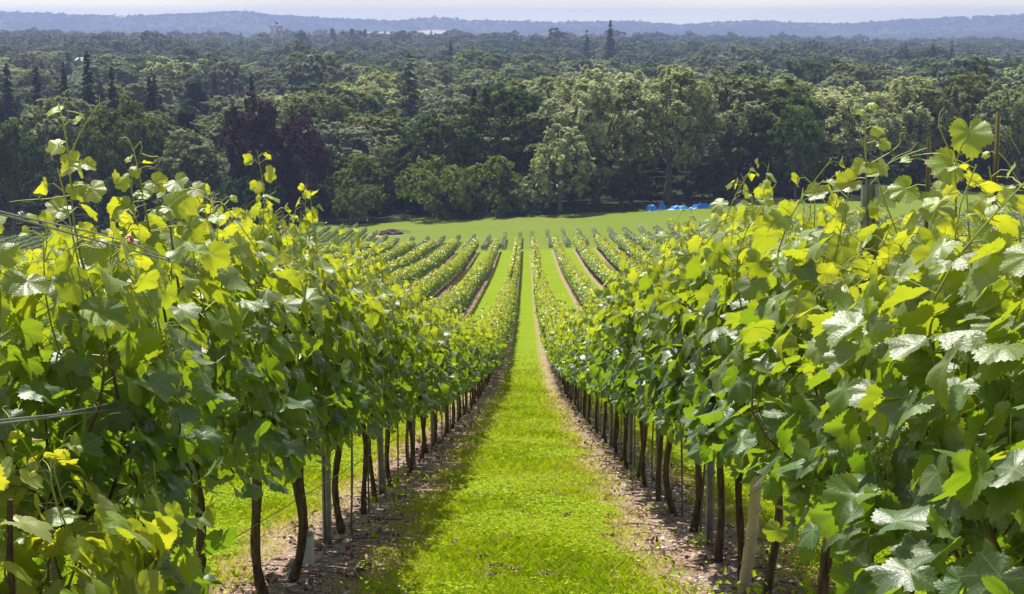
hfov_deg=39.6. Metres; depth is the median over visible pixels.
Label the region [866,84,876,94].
birch tree
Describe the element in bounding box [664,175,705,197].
shrub
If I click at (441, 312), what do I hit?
grapevine
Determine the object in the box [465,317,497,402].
grapevine
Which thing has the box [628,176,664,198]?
shrub
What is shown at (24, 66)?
spruce tree
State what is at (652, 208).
blue cover
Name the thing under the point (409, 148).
oak tree
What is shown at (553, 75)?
ash tree
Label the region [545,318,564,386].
grapevine
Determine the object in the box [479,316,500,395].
grapevine
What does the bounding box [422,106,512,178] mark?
broadleaf tree
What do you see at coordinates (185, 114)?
tree
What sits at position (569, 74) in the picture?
birch tree
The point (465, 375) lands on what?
grapevine
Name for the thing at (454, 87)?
broadleaf tree
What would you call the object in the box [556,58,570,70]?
broadleaf tree
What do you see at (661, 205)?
blue cover
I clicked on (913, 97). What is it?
ash tree
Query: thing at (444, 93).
ash tree
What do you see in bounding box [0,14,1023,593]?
ground
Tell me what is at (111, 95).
spruce tree
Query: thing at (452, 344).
grapevine
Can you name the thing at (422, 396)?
grapevine
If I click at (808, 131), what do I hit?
oak tree
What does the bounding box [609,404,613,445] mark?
trellis post
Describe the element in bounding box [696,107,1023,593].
grapevine
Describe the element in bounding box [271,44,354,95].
broadleaf tree
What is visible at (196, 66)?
broadleaf tree
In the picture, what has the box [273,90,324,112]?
birch tree
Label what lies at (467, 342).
grapevine
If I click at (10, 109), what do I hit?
spruce tree
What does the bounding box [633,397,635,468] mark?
vine cane
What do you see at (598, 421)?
trellis post
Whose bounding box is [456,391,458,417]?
trellis post
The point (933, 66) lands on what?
broadleaf tree
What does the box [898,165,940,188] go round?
shrub
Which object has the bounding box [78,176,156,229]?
shrub
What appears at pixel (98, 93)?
spruce tree
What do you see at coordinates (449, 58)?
ash tree
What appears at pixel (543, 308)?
grapevine
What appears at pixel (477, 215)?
undergrowth
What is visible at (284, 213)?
shrub
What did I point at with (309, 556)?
vine guard
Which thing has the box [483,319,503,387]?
grapevine
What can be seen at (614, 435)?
grapevine
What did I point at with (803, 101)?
broadleaf tree
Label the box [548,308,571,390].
grapevine
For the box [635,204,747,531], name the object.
grapevine
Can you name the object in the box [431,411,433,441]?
trellis post
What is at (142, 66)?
ash tree
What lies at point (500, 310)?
grapevine
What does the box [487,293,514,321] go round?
grapevine
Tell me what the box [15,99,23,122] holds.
spruce tree
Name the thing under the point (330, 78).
broadleaf tree
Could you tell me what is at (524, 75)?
broadleaf tree
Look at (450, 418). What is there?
vine cane
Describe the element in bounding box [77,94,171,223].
oak tree
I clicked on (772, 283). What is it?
grapevine
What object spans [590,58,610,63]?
ash tree
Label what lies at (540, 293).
grapevine
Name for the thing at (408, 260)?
grapevine rows
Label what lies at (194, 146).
broadleaf tree
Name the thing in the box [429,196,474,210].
shrub
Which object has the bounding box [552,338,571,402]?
grapevine
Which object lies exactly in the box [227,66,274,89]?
broadleaf tree
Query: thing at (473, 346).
grapevine
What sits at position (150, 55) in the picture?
broadleaf tree
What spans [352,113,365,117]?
broadleaf tree
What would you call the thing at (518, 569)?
turf clippings
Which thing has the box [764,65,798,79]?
broadleaf tree
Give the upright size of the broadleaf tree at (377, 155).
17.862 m
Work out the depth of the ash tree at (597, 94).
325.61 m
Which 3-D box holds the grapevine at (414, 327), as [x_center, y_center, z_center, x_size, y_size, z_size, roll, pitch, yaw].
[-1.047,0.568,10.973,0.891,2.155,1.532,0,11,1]
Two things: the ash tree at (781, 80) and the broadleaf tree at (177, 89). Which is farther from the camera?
the broadleaf tree at (177, 89)
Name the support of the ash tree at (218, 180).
on the ground at (524, 334)
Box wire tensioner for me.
[125,236,133,243]
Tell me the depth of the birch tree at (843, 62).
613.87 m
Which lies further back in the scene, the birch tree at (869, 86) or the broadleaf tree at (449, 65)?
the broadleaf tree at (449, 65)
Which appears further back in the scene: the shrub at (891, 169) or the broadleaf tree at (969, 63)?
the broadleaf tree at (969, 63)
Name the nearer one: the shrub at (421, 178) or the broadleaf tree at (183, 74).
the shrub at (421, 178)
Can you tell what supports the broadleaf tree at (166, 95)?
on the ground at (524, 334)
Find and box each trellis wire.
[0,210,264,287]
[0,374,386,424]
[232,428,413,539]
[859,232,1023,278]
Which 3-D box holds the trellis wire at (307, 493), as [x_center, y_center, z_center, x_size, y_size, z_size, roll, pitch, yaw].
[-1.070,1.055,7.951,0.004,3.040,12.801,0,11,1]
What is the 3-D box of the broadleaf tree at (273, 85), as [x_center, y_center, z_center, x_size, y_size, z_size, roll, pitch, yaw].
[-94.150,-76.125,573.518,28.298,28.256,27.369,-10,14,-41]
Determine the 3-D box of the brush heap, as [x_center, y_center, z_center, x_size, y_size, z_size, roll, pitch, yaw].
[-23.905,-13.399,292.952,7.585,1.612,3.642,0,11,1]
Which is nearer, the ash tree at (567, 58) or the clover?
the clover
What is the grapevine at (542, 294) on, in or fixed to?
on the ground at (524, 334)
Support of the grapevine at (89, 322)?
on the ground at (524, 334)
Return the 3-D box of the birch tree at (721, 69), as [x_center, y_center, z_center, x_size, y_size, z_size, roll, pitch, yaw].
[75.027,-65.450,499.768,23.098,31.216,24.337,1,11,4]
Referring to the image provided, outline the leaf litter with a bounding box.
[39,396,832,593]
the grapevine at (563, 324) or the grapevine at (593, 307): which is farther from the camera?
the grapevine at (563, 324)
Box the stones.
[223,404,791,593]
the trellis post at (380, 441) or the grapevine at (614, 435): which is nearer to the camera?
the trellis post at (380, 441)
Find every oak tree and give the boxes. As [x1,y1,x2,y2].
[0,119,58,230]
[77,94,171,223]
[315,102,355,142]
[383,109,480,211]
[449,83,551,205]
[767,102,826,197]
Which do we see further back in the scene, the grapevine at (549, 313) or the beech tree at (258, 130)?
the beech tree at (258, 130)
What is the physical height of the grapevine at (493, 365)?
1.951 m
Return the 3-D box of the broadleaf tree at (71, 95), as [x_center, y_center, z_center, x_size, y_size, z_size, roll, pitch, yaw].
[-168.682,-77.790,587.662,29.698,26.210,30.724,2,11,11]
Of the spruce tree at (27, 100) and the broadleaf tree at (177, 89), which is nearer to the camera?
the spruce tree at (27, 100)
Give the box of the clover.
[0,411,970,593]
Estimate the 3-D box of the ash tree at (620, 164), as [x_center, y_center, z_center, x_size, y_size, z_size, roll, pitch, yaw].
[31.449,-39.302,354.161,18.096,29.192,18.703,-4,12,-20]
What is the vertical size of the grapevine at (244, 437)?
1.968 m
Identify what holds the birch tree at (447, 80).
on the ground at (524, 334)
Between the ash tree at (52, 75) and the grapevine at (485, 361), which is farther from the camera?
the ash tree at (52, 75)
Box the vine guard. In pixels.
[297,531,314,564]
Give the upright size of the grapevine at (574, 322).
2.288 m
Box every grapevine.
[0,94,237,593]
[0,267,46,488]
[0,404,219,593]
[12,137,326,574]
[39,256,116,371]
[143,193,356,593]
[222,186,381,530]
[230,150,368,582]
[305,246,411,533]
[335,228,423,513]
[344,244,432,500]
[386,272,448,486]
[391,282,457,466]
[406,287,459,460]
[406,302,456,476]
[421,299,463,453]
[421,299,470,440]
[428,298,478,437]
[432,342,468,446]
[443,307,482,423]
[445,305,483,421]
[445,316,480,432]
[451,316,485,427]
[458,312,487,411]
[460,341,487,416]
[463,327,484,414]
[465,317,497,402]
[469,314,492,409]
[470,325,490,405]
[473,325,494,404]
[474,326,497,398]
[477,316,502,391]
[477,321,498,400]
[478,302,504,338]
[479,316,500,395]
[480,347,501,392]
[482,301,508,319]
[482,314,503,375]
[483,313,502,383]
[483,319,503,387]
[486,312,505,336]
[486,315,506,346]
[486,333,504,385]
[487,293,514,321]
[487,304,509,339]
[488,310,504,374]
[488,336,506,381]
[489,306,510,338]
[491,305,511,342]
[492,296,510,323]
[494,289,514,315]
[535,286,554,307]
[535,287,552,314]
[536,290,553,319]
[537,287,555,301]
[537,292,551,318]
[538,301,558,332]
[539,294,560,315]
[540,298,567,382]
[541,294,561,330]
[541,296,569,337]
[542,307,564,343]
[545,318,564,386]
[546,305,575,384]
[546,307,573,392]
[547,308,569,395]
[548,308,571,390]
[551,319,573,399]
[551,340,568,398]
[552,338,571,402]
[553,314,577,404]
[555,340,576,406]
[556,313,577,409]
[557,305,586,414]
[558,313,590,421]
[560,303,584,411]
[561,329,595,429]
[562,296,592,417]
[566,294,596,424]
[568,294,601,432]
[570,298,609,437]
[575,297,608,442]
[579,299,618,448]
[579,303,634,468]
[580,313,627,461]
[585,327,618,453]
[589,233,679,487]
[590,250,649,477]
[598,226,678,500]
[617,239,707,515]
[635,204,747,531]
[637,173,768,561]
[664,192,826,583]
[679,158,908,593]
[695,102,978,593]
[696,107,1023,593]
[818,159,1023,593]
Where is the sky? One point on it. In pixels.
(681, 12)
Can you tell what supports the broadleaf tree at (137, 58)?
on the ground at (524, 334)
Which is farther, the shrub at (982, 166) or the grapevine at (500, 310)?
the shrub at (982, 166)
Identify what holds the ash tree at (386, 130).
on the ground at (524, 334)
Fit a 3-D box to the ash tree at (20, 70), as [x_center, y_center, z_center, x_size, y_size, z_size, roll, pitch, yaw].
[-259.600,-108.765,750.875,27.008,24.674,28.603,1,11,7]
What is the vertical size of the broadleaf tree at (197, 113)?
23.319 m
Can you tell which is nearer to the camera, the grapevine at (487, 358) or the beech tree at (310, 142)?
the grapevine at (487, 358)
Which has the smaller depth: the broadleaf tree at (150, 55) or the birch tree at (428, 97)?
the birch tree at (428, 97)
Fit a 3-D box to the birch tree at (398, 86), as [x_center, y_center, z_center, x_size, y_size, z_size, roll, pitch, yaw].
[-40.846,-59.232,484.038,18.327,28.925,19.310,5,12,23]
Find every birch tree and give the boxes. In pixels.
[0,65,20,77]
[69,71,83,78]
[140,56,164,64]
[198,94,242,120]
[201,99,257,154]
[216,150,236,170]
[227,57,245,64]
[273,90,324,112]
[382,80,405,93]
[386,59,405,66]
[389,88,433,115]
[406,74,445,90]
[416,67,433,75]
[425,68,460,87]
[452,79,488,101]
[475,74,511,88]
[511,75,564,195]
[529,123,596,211]
[554,72,580,82]
[613,68,660,169]
[620,63,634,71]
[707,66,735,86]
[763,70,790,78]
[797,68,826,91]
[812,85,850,159]
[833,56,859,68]
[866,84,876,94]
[877,73,898,91]
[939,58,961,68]
[970,77,1022,116]
[983,64,1023,92]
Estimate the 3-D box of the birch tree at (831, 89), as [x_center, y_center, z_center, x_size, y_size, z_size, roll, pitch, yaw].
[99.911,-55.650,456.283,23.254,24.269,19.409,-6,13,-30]
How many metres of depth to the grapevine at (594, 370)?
12.06 m
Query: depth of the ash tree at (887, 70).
594.90 m
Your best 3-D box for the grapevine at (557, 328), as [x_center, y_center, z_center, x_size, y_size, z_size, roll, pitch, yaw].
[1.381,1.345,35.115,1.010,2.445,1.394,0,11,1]
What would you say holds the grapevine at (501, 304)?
on the ground at (524, 334)
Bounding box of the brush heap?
[377,228,413,235]
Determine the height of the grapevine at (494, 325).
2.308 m
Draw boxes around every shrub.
[1,201,42,224]
[38,189,84,222]
[74,182,108,217]
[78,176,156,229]
[148,197,174,218]
[153,180,217,225]
[212,163,288,224]
[236,200,251,212]
[277,191,310,217]
[310,174,341,217]
[329,176,388,222]
[358,180,395,215]
[386,186,428,213]
[394,154,475,217]
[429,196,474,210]
[447,154,526,215]
[470,180,504,206]
[504,170,565,213]
[552,172,588,201]
[587,169,626,199]
[606,163,656,205]
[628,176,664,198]
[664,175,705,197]
[685,159,745,199]
[703,168,748,197]
[741,158,790,196]
[783,158,828,194]
[815,163,895,193]
[825,162,864,193]
[863,168,901,185]
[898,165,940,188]
[947,155,976,186]
[973,145,1015,184]
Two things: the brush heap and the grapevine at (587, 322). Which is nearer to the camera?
the grapevine at (587, 322)
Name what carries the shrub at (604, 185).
on the ground at (524, 334)
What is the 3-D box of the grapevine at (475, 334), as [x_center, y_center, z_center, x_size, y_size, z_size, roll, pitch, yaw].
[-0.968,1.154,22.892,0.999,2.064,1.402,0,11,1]
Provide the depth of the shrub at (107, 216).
345.19 m
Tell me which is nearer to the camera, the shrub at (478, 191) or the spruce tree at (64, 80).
the shrub at (478, 191)
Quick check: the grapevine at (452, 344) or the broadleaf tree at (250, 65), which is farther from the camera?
the broadleaf tree at (250, 65)
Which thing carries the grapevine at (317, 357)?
on the ground at (524, 334)
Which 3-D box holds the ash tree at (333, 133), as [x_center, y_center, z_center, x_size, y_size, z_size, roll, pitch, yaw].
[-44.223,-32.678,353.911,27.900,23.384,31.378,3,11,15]
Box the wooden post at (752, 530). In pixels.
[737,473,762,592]
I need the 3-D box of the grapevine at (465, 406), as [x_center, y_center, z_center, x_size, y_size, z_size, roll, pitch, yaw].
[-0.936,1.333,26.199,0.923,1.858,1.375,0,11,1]
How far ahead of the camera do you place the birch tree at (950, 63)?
731.81 m
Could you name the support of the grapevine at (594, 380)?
on the ground at (524, 334)
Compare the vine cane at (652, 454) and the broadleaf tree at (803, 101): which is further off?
the broadleaf tree at (803, 101)
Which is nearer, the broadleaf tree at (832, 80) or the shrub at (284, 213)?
the shrub at (284, 213)
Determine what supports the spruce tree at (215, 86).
on the ground at (524, 334)
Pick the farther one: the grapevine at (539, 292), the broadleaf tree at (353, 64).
the broadleaf tree at (353, 64)
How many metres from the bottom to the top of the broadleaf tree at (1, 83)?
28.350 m
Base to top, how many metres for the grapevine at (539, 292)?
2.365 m
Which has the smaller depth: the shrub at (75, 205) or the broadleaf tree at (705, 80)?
the shrub at (75, 205)
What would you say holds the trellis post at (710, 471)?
on the ground at (524, 334)
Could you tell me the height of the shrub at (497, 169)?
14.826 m
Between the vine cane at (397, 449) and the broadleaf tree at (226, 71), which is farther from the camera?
the broadleaf tree at (226, 71)
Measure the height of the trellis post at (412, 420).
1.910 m
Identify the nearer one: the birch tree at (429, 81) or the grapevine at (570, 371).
the grapevine at (570, 371)
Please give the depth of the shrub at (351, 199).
316.95 m
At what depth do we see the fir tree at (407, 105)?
433.62 m
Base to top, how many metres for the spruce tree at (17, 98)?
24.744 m
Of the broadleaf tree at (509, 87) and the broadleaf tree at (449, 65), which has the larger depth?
the broadleaf tree at (449, 65)
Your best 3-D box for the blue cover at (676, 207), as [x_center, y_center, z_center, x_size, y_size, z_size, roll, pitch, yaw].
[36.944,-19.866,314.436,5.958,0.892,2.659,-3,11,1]
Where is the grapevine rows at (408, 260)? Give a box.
[0,225,1023,407]
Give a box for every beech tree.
[217,91,300,224]
[276,114,331,218]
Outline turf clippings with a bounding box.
[399,406,662,576]
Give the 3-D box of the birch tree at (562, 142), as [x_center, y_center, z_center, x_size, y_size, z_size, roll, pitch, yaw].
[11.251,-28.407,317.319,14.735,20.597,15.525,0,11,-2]
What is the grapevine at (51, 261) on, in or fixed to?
on the ground at (524, 334)
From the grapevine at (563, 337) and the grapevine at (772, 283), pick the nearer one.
the grapevine at (772, 283)
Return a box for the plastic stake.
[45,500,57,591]
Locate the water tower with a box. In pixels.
[270,21,283,44]
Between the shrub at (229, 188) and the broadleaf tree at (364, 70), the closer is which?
the shrub at (229, 188)
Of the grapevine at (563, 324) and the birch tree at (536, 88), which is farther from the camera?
the birch tree at (536, 88)
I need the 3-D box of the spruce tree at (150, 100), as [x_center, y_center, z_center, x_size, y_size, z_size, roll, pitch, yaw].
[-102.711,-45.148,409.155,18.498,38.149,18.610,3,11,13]
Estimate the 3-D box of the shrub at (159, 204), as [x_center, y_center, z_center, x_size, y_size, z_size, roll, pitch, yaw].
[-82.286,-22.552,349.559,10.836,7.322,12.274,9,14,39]
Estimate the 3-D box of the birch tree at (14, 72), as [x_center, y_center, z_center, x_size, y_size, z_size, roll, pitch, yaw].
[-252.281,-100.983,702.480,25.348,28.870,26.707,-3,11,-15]
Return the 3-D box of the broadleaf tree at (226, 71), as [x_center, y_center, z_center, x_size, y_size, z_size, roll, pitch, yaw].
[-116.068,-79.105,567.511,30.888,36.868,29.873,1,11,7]
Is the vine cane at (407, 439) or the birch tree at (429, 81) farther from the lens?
the birch tree at (429, 81)
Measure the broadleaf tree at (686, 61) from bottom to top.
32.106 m
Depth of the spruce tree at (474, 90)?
370.20 m
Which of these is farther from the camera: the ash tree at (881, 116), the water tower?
the water tower
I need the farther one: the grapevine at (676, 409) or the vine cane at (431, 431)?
the vine cane at (431, 431)
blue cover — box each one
[646,205,658,210]
[658,201,665,209]
[666,205,689,209]
[690,203,710,207]
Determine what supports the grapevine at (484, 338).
on the ground at (524, 334)
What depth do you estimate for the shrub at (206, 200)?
315.74 m
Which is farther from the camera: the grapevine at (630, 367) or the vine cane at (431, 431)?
the vine cane at (431, 431)
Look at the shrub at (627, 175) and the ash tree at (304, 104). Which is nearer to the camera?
the shrub at (627, 175)
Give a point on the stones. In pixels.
(352, 562)
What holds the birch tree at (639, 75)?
on the ground at (524, 334)
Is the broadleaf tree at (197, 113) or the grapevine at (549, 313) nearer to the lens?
the grapevine at (549, 313)
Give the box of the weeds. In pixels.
[210,382,836,593]
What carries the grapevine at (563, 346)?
on the ground at (524, 334)
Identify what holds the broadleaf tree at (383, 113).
on the ground at (524, 334)
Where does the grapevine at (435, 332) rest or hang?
on the ground at (524, 334)
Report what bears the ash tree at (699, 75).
on the ground at (524, 334)
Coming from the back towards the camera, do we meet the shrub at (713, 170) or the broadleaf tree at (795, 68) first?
the broadleaf tree at (795, 68)
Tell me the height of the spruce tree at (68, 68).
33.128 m
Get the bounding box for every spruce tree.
[0,63,27,178]
[0,99,33,208]
[14,96,22,116]
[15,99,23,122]
[21,59,27,70]
[23,95,30,133]
[28,65,50,178]
[39,57,44,69]
[58,62,76,130]
[64,52,73,75]
[78,51,100,151]
[94,85,104,105]
[98,82,105,104]
[104,67,119,136]
[142,73,163,195]
[145,75,165,112]
[155,93,165,114]
[208,72,221,118]
[247,74,259,146]
[447,40,453,56]
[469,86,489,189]
[601,20,618,60]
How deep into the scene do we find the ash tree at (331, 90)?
463.33 m
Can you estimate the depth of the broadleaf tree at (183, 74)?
625.50 m
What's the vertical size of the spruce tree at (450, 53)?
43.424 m
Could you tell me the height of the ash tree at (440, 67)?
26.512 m
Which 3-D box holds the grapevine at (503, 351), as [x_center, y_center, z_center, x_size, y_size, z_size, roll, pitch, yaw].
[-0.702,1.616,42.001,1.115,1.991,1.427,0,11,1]
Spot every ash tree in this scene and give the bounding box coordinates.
[0,93,32,117]
[3,68,75,97]
[10,67,27,74]
[13,85,51,101]
[46,70,68,83]
[72,53,133,72]
[77,52,121,67]
[134,60,165,77]
[194,158,228,194]
[239,90,281,106]
[270,119,383,210]
[272,90,353,188]
[314,81,354,100]
[328,115,422,182]
[342,62,375,69]
[401,82,441,92]
[424,86,457,104]
[427,65,456,78]
[439,56,465,68]
[490,57,556,77]
[512,73,582,164]
[519,53,557,76]
[537,64,660,205]
[551,54,586,68]
[558,75,604,129]
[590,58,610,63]
[604,82,665,194]
[618,65,729,201]
[623,60,674,78]
[685,75,789,196]
[691,63,706,71]
[693,71,705,79]
[747,75,818,186]
[810,81,906,163]
[819,62,886,91]
[864,62,912,81]
[870,78,915,110]
[882,75,963,186]
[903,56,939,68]
[972,84,1023,190]
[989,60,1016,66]
[992,68,1023,90]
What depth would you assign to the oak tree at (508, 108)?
333.74 m
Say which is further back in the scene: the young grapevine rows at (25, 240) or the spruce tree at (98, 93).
the spruce tree at (98, 93)
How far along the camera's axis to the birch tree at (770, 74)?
496.25 m
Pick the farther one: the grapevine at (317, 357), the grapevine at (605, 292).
the grapevine at (605, 292)
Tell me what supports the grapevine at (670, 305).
on the ground at (524, 334)
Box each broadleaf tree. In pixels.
[0,57,17,68]
[0,72,11,96]
[2,48,48,68]
[9,89,109,219]
[28,51,74,74]
[61,78,121,98]
[66,76,79,84]
[67,58,151,99]
[72,95,109,139]
[96,83,171,113]
[110,110,215,211]
[118,88,180,114]
[124,55,147,64]
[131,54,161,61]
[139,56,193,101]
[151,128,231,197]
[156,82,190,116]
[158,62,208,84]
[163,55,196,64]
[176,109,207,122]
[180,114,225,155]
[183,52,257,99]
[193,58,217,71]
[220,91,245,98]
[227,62,258,88]
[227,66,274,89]
[246,69,305,91]
[248,73,301,95]
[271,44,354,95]
[277,82,325,97]
[307,66,359,84]
[327,64,391,84]
[327,87,389,177]
[333,153,385,191]
[336,71,408,118]
[341,63,373,68]
[346,107,416,166]
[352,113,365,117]
[360,141,408,212]
[367,69,404,83]
[374,75,414,97]
[388,65,404,72]
[392,70,425,81]
[404,58,438,70]
[405,94,499,154]
[411,60,448,66]
[417,81,437,89]
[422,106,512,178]
[436,83,474,92]
[444,63,459,69]
[449,46,493,66]
[453,65,500,84]
[453,66,476,78]
[461,56,487,72]
[469,77,526,93]
[479,53,512,72]
[486,80,518,155]
[497,66,541,78]
[499,113,608,206]
[504,71,535,81]
[552,67,566,77]
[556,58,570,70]
[561,56,599,73]
[578,64,619,77]
[579,60,620,72]
[664,63,700,77]
[666,57,708,75]
[696,68,731,84]
[707,61,775,95]
[720,76,860,193]
[728,48,781,71]
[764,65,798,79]
[765,75,812,165]
[783,58,839,81]
[813,75,851,91]
[839,57,869,69]
[899,58,948,77]
[926,54,1015,103]
[929,64,1009,186]
[979,55,1008,63]
[991,58,1023,75]
[1005,79,1023,90]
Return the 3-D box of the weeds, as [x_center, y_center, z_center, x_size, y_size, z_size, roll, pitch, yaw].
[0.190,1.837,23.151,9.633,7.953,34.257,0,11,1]
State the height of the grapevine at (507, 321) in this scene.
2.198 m
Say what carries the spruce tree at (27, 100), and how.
on the ground at (524, 334)
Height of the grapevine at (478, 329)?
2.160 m
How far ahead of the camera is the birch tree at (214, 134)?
394.63 m
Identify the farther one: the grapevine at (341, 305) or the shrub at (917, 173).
the shrub at (917, 173)
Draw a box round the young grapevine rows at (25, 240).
[0,211,1023,251]
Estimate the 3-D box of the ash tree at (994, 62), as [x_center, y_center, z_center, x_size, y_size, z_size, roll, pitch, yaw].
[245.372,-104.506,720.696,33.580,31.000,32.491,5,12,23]
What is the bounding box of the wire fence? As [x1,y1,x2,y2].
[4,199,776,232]
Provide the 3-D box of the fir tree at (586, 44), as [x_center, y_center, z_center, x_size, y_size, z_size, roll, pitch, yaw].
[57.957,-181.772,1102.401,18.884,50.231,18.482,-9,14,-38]
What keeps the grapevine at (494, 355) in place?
on the ground at (524, 334)
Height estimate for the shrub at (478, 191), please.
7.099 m
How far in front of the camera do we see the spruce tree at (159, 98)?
468.68 m
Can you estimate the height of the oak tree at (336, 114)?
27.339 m
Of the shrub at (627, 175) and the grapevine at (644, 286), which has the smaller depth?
the grapevine at (644, 286)
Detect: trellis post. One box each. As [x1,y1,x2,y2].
[321,293,331,543]
[376,426,383,493]
[410,308,414,452]
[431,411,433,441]
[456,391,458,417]
[579,386,581,410]
[597,398,599,430]
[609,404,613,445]
[627,398,633,464]
[655,409,661,493]
[705,442,715,545]
[856,184,879,557]
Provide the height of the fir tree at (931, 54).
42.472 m
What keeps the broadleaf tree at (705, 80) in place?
on the ground at (524, 334)
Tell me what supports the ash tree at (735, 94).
on the ground at (524, 334)
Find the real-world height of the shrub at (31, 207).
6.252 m
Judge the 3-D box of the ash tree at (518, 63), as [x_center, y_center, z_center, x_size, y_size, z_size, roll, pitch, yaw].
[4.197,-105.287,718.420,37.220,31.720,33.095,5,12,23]
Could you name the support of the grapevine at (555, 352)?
on the ground at (524, 334)
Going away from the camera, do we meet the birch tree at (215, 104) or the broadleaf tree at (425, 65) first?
the birch tree at (215, 104)
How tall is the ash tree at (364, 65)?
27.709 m
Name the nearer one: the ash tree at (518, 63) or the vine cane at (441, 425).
the vine cane at (441, 425)
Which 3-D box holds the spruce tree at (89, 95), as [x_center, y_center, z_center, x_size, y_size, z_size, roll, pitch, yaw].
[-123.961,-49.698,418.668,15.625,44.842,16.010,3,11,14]
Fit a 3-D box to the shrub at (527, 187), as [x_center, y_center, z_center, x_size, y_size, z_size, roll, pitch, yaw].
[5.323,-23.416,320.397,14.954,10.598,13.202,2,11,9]
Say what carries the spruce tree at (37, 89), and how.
on the ground at (524, 334)
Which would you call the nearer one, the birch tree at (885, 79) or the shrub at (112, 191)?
the shrub at (112, 191)
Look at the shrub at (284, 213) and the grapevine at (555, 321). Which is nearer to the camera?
the grapevine at (555, 321)
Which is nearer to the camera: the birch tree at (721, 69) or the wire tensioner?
the wire tensioner
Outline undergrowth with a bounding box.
[105,192,922,230]
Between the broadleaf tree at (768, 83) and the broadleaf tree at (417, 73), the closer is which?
the broadleaf tree at (768, 83)
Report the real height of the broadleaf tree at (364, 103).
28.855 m
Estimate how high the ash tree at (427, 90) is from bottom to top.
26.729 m
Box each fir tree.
[393,53,425,124]
[580,30,592,58]
[928,40,939,57]
[946,41,954,60]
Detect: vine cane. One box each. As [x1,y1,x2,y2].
[350,352,355,530]
[366,421,369,513]
[384,399,387,497]
[397,409,398,479]
[406,412,408,467]
[413,417,415,466]
[430,406,431,453]
[441,406,442,440]
[449,404,450,432]
[600,399,601,432]
[620,415,622,453]
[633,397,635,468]
[651,421,653,487]
[681,429,684,514]
[699,463,705,532]
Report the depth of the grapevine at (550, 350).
36.29 m
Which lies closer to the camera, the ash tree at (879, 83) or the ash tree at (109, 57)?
the ash tree at (879, 83)
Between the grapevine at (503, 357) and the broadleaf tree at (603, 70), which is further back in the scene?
the broadleaf tree at (603, 70)
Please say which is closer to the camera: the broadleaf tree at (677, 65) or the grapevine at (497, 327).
the grapevine at (497, 327)
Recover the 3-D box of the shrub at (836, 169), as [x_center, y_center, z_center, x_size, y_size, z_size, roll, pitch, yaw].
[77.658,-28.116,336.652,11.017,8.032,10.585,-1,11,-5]
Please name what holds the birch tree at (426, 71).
on the ground at (524, 334)
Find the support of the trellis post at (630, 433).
on the ground at (524, 334)
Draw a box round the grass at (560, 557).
[0,348,971,593]
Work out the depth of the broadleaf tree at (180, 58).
824.63 m
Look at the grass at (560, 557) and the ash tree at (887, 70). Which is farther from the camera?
the ash tree at (887, 70)
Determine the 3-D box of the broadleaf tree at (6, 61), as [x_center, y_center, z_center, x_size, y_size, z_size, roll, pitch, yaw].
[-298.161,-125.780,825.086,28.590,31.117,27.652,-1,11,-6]
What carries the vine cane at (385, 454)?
on the ground at (524, 334)
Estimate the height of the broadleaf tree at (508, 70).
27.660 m
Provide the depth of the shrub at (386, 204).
335.01 m
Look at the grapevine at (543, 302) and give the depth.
67.17 m
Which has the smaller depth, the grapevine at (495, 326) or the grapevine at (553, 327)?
the grapevine at (553, 327)
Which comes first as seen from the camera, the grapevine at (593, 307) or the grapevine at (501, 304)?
the grapevine at (593, 307)
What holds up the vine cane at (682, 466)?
on the ground at (524, 334)
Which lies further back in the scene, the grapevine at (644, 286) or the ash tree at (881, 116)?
the ash tree at (881, 116)
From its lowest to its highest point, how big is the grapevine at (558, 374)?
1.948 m
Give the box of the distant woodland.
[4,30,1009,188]
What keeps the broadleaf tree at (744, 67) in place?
on the ground at (524, 334)
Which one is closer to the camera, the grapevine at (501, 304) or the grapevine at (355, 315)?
the grapevine at (355, 315)
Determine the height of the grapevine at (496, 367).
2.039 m
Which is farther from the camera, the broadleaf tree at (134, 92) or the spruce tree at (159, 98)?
the broadleaf tree at (134, 92)
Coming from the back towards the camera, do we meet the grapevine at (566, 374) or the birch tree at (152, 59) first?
the birch tree at (152, 59)
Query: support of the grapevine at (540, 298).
on the ground at (524, 334)
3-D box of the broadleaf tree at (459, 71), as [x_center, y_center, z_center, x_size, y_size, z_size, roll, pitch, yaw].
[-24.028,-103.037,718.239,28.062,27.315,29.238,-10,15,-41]
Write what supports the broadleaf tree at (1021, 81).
on the ground at (524, 334)
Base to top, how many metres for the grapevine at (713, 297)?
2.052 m
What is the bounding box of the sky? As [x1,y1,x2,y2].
[0,0,1023,26]
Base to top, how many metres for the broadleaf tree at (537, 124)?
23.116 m
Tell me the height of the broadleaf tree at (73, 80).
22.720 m
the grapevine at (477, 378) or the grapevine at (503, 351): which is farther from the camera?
the grapevine at (503, 351)
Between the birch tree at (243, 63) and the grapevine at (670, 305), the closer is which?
the grapevine at (670, 305)
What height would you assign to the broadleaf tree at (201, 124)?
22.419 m
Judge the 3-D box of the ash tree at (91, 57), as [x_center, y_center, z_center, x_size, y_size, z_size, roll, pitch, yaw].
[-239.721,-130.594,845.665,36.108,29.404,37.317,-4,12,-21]

